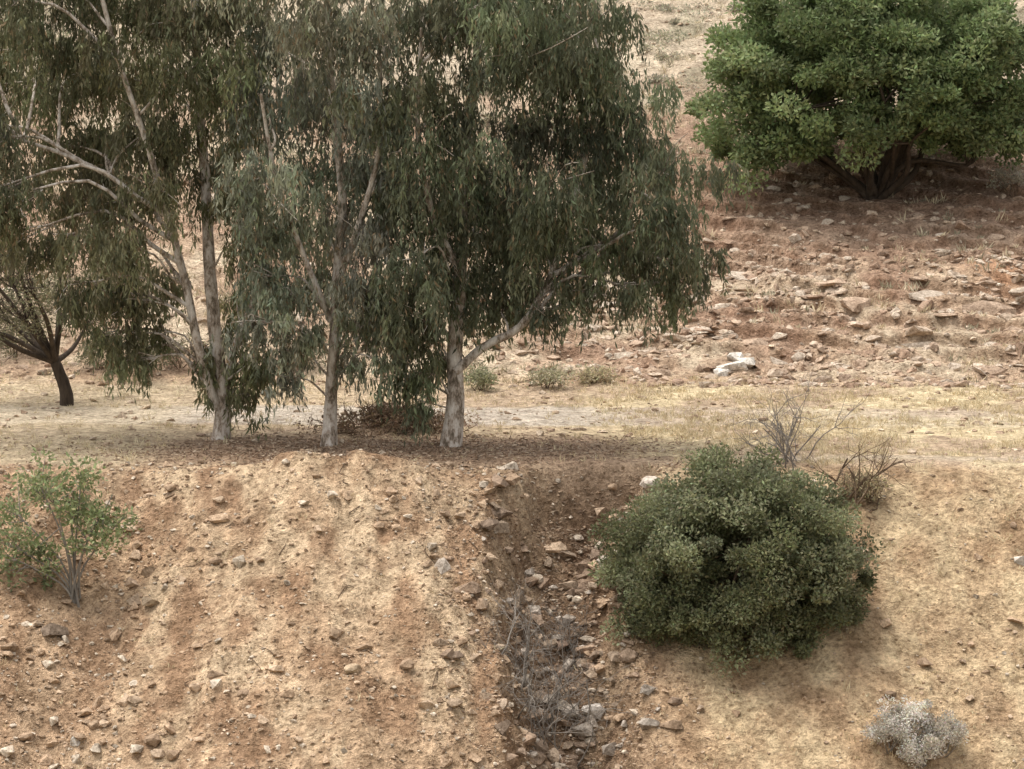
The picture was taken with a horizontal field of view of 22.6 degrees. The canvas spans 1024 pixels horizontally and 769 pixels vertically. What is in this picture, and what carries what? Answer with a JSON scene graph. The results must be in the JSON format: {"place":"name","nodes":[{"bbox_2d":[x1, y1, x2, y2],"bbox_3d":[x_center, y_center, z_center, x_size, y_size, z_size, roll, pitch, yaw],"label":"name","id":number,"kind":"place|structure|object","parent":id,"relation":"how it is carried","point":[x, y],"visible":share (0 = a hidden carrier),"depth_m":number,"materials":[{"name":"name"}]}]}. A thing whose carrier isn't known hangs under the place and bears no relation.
{"place":"outdoors","nodes":[
{"label":"outdoors","id":0,"kind":"place"},
{"bbox_2d":[0,0,1023,768],"bbox_3d":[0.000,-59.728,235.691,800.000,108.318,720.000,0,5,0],"label":"ground","id":1,"kind":"structure","parent":0,"point":[762,722],"depth_m":48.42,"materials":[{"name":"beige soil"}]},
{"bbox_2d":[0,318,48,357],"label":"shrub","id":2,"kind":"object","parent":1,"relation":"on","point":[12,335],"visible":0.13,"depth_m":67.14,"materials":[{"name":"plant"}]},
{"bbox_2d":[0,264,85,311],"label":"shrub","id":3,"kind":"object","parent":1,"relation":"on","point":[13,293],"visible":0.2,"depth_m":69.91,"materials":[{"name":"green plant"}]},
{"bbox_2d":[40,622,68,636],"bbox_3d":[-8.283,4.434,46.494,0.486,0.254,0.299,-3,6,-32],"label":"stone","id":4,"kind":"object","parent":1,"relation":"on","point":[51,629],"visible":1,"depth_m":46.44,"materials":[{"name":"beige stone"}]},
{"bbox_2d":[0,214,122,405],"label":"bare tree","id":5,"kind":"object","parent":1,"relation":"on","point":[40,346],"visible":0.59,"depth_m":61.85,"materials":[{"name":"brown plant"}]},
{"bbox_2d":[0,443,143,606],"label":"young tree","id":6,"kind":"object","parent":1,"relation":"on","point":[74,591],"visible":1,"depth_m":47.26,"materials":[{"name":"green plant"}]},
{"bbox_2d":[70,736,79,746],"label":"stone","id":7,"kind":"object","parent":1,"relation":"on","point":[74,742],"visible":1,"depth_m":44.55,"materials":[{"name":"beige stone"}]},
{"bbox_2d":[73,332,118,369],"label":"shrub","id":8,"kind":"object","parent":1,"relation":"on","point":[82,355],"visible":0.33,"depth_m":66.30,"materials":[{"name":"green plant"}]},
{"bbox_2d":[67,259,143,293],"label":"shrub","id":9,"kind":"object","parent":1,"relation":"on","point":[99,274],"visible":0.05,"depth_m":70.98,"materials":[{"name":"green plant"}]},
{"bbox_2d":[125,577,139,587],"bbox_3d":[-7.074,3.690,47.787,0.268,0.218,0.337,-1,5,-13],"label":"stone","id":10,"kind":"object","parent":1,"relation":"on","point":[131,582],"visible":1,"depth_m":47.73,"materials":[{"name":"brown stone"}]},
{"bbox_2d":[128,593,140,605],"bbox_3d":[-6.954,4.000,47.406,0.403,0.261,0.322,-3,6,-32],"label":"stone","id":11,"kind":"object","parent":1,"relation":"on","point":[135,598],"visible":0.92,"depth_m":47.33,"materials":[{"name":"brown stone"}]},
{"bbox_2d":[105,337,184,378],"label":"shrub","id":12,"kind":"object","parent":1,"relation":"on","point":[165,363],"visible":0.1,"depth_m":65.72,"materials":[{"name":"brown plant"}]},
{"bbox_2d":[142,596,159,606],"bbox_3d":[-6.654,3.990,47.085,0.296,0.210,0.312,-3,6,-28],"label":"stone","id":13,"kind":"object","parent":1,"relation":"on","point":[147,601],"visible":1,"depth_m":47.01,"materials":[{"name":"brown stone"}]},
{"bbox_2d":[0,0,305,442],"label":"eucalyptus tree","id":14,"kind":"object","parent":1,"relation":"on","point":[167,24],"visible":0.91,"depth_m":54.35,"materials":[{"name":"green plant"}]},
{"bbox_2d":[148,329,208,368],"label":"shrub","id":15,"kind":"object","parent":1,"relation":"on","point":[181,342],"visible":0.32,"depth_m":66.52,"materials":[{"name":"plant"}]},
{"bbox_2d":[219,274,294,313],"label":"shrub","id":16,"kind":"object","parent":1,"relation":"on","point":[223,298],"visible":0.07,"depth_m":70.02,"materials":[{"name":"green plant"}]},
{"bbox_2d":[278,342,326,371],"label":"shrub","id":17,"kind":"object","parent":1,"relation":"on","point":[312,359],"visible":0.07,"depth_m":66.65,"materials":[{"name":"green plant"}]},
{"bbox_2d":[189,0,442,446],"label":"eucalyptus tree","id":18,"kind":"object","parent":1,"relation":"on","point":[356,177],"visible":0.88,"depth_m":52.79,"materials":[{"name":"green plant"}]},
{"bbox_2d":[325,305,364,332],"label":"shrub","id":19,"kind":"object","parent":1,"relation":"on","point":[349,319],"visible":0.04,"depth_m":69.21,"materials":[{"name":"green plant"}]},
{"bbox_2d":[344,663,360,673],"bbox_3d":[-2.792,4.988,44.887,0.331,0.194,0.238,-2,5,-21],"label":"stone","id":20,"kind":"object","parent":1,"relation":"on","point":[352,668],"visible":1,"depth_m":44.80,"materials":[{"name":"beige stone"}]},
{"bbox_2d":[293,395,480,436],"bbox_3d":[-2.622,0.755,56.463,3.843,2.034,3.130,2,5,20],"label":"brush pile","id":21,"kind":"object","parent":1,"relation":"on","point":[373,415],"visible":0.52,"depth_m":56.19,"materials":[{"name":"plant"}]},
{"bbox_2d":[184,434,648,768],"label":"fallen sticks","id":22,"kind":"object","parent":1,"relation":"on","point":[407,544],"visible":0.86,"depth_m":47.64,"materials":[{"name":"brown wood"}]},
{"bbox_2d":[0,421,894,768],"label":"leaf litter","id":23,"kind":"object","parent":1,"relation":"on","point":[436,449],"visible":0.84,"depth_m":51.86,"materials":[{"name":"plant"}]},
{"bbox_2d":[463,359,498,391],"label":"shrub","id":24,"kind":"object","parent":1,"relation":"on","point":[479,377],"visible":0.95,"depth_m":64.59,"materials":[{"name":"green plant"}]},
{"bbox_2d":[475,598,488,610],"bbox_3d":[-0.540,4.002,46.854,0.215,0.236,0.446,1,5,10],"label":"stone","id":25,"kind":"object","parent":1,"relation":"on","point":[482,604],"visible":1,"depth_m":46.70,"materials":[{"name":"beige stone"}]},
{"bbox_2d":[0,449,1023,768],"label":"bank stones","id":26,"kind":"object","parent":1,"relation":"on","point":[154,739],"visible":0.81,"depth_m":46.37,"materials":[{"name":"beige stone"}]},
{"bbox_2d":[0,155,1023,388],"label":"rock rubble","id":27,"kind":"object","parent":1,"relation":"on","point":[636,344],"visible":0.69,"depth_m":69.45,"materials":[{"name":"brown stone"}]},
{"bbox_2d":[0,369,1023,768],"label":"dry grass","id":28,"kind":"structure","parent":1,"relation":"on","point":[820,447],"depth_m":57.68,"materials":[{"name":"plant"}]},
{"bbox_2d":[0,0,1023,455],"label":"hillside stones","id":29,"kind":"object","parent":1,"relation":"on","point":[760,320],"visible":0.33,"depth_m":64.62,"materials":[{"name":"stone"}]},
{"bbox_2d":[3,0,1023,159],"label":"hillside scrub","id":30,"kind":"object","parent":1,"relation":"on","point":[653,76],"visible":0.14,"depth_m":93.12,"materials":[{"name":"beige plant"}]},
{"bbox_2d":[9,212,1023,384],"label":"rock outcrop","id":31,"kind":"object","parent":1,"relation":"on","point":[992,308],"visible":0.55,"depth_m":70.48,"materials":[{"name":"brown stone"}]},
{"bbox_2d":[318,0,752,447],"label":"eucalyptus tree","id":32,"kind":"object","parent":1,"relation":"on","point":[532,233],"visible":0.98,"depth_m":52.35,"materials":[{"name":"green plant"}]},
{"bbox_2d":[519,361,576,388],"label":"shrub","id":33,"kind":"object","parent":1,"relation":"on","point":[552,374],"visible":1,"depth_m":64.76,"materials":[{"name":"green plant"}]},
{"bbox_2d":[506,586,596,675],"bbox_3d":[0.754,4.641,47.358,2.073,1.639,2.414,0,5,0],"label":"dead twig shrub","id":34,"kind":"object","parent":1,"relation":"on","point":[569,638],"visible":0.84,"depth_m":47.81,"materials":[{"name":"grey plant"}]},
{"bbox_2d":[469,576,638,765],"bbox_3d":[0.662,5.135,45.840,3.600,3.416,4.189,0,5,0],"label":"dead twig shrub","id":35,"kind":"object","parent":1,"relation":"on","point":[525,669],"visible":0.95,"depth_m":45.92,"materials":[{"name":"grey plant"}]},
{"bbox_2d":[555,640,568,651],"bbox_3d":[0.923,4.861,47.880,0.259,0.195,0.407,1,5,15],"label":"stone","id":36,"kind":"object","parent":1,"relation":"on","point":[565,644],"visible":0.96,"depth_m":47.80,"materials":[{"name":"brown stone"}]},
{"bbox_2d":[434,473,703,768],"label":"gully stones","id":37,"kind":"object","parent":1,"relation":"on","point":[537,755],"visible":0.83,"depth_m":46.83,"materials":[{"name":"beige stone"}]},
{"bbox_2d":[581,703,605,718],"bbox_3d":[1.482,5.887,46.266,0.468,0.276,0.335,4,6,39],"label":"stone","id":38,"kind":"object","parent":1,"relation":"on","point":[596,709],"visible":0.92,"depth_m":46.14,"materials":[{"name":"grey stone"}]},
{"bbox_2d":[573,361,621,386],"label":"shrub","id":39,"kind":"object","parent":1,"relation":"on","point":[594,375],"visible":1,"depth_m":65.30,"materials":[{"name":"green plant"}]},
{"bbox_2d":[713,352,754,375],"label":"pale boulder","id":40,"kind":"object","parent":1,"relation":"on","point":[740,362],"visible":1,"depth_m":66.75,"materials":[{"name":"white stone"}]},
{"bbox_2d":[586,442,885,677],"bbox_3d":[4.093,3.110,46.934,5.485,4.039,4.205,0,5,0],"label":"green shrub","id":41,"kind":"object","parent":1,"relation":"on","point":[776,548],"visible":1,"depth_m":45.96,"materials":[{"name":"green plant"}]},
{"bbox_2d":[720,350,878,467],"bbox_3d":[5.663,0.455,50.874,3.158,2.492,2.614,1,5,9],"label":"bare shrub","id":42,"kind":"object","parent":1,"relation":"on","point":[779,431],"visible":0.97,"depth_m":50.91,"materials":[{"name":"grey plant"}]},
{"bbox_2d":[683,0,1023,199],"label":"carob tree","id":43,"kind":"object","parent":1,"relation":"on","point":[943,68],"visible":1,"depth_m":76.77,"materials":[{"name":"green plant"}]},
{"bbox_2d":[794,435,921,519],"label":"dead branches","id":44,"kind":"object","parent":1,"relation":"on","point":[883,470],"visible":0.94,"depth_m":49.21,"materials":[{"name":"brown plant"}]},
{"bbox_2d":[823,464,893,503],"bbox_3d":[6.740,1.917,49.456,1.425,0.819,1.065,-2,5,-22],"label":"shrub","id":45,"kind":"object","parent":1,"relation":"on","point":[870,490],"visible":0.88,"depth_m":49.43,"materials":[{"name":"brown plant"}]},
{"bbox_2d":[860,716,912,753],"bbox_3d":[6.479,6.048,44.178,0.860,0.747,0.931,-2,5,-21],"label":"silvery shrub","id":46,"kind":"object","parent":1,"relation":"on","point":[881,733],"visible":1,"depth_m":44.03,"materials":[{"name":"grey plant"}]},
{"bbox_2d":[873,694,936,741],"bbox_3d":[6.829,5.827,44.494,1.081,0.928,1.089,1,5,13],"label":"silvery shrub","id":47,"kind":"object","parent":1,"relation":"on","point":[921,718],"visible":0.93,"depth_m":44.29,"materials":[{"name":"grey plant"}]},
{"bbox_2d":[895,729,946,768],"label":"silvery shrub","id":48,"kind":"object","parent":1,"relation":"on","point":[928,744],"visible":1,"depth_m":43.84,"materials":[{"name":"grey plant"}]},
{"bbox_2d":[916,709,968,757],"bbox_3d":[7.386,6.062,44.370,1.007,0.832,0.969,0,5,0],"label":"silvery shrub","id":49,"kind":"object","parent":1,"relation":"on","point":[954,733],"visible":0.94,"depth_m":44.17,"materials":[{"name":"grey plant"}]},
{"bbox_2d":[986,154,1023,197],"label":"shrub","id":50,"kind":"object","parent":1,"relation":"on","point":[1019,176],"visible":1,"depth_m":78.70,"materials":[{"name":"grey plant"}]},
{"bbox_2d":[1014,556,1023,565],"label":"stone","id":51,"kind":"object","parent":1,"relation":"on","point":[1019,560],"visible":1,"depth_m":48.22,"materials":[{"name":"white stone"}]}
]}

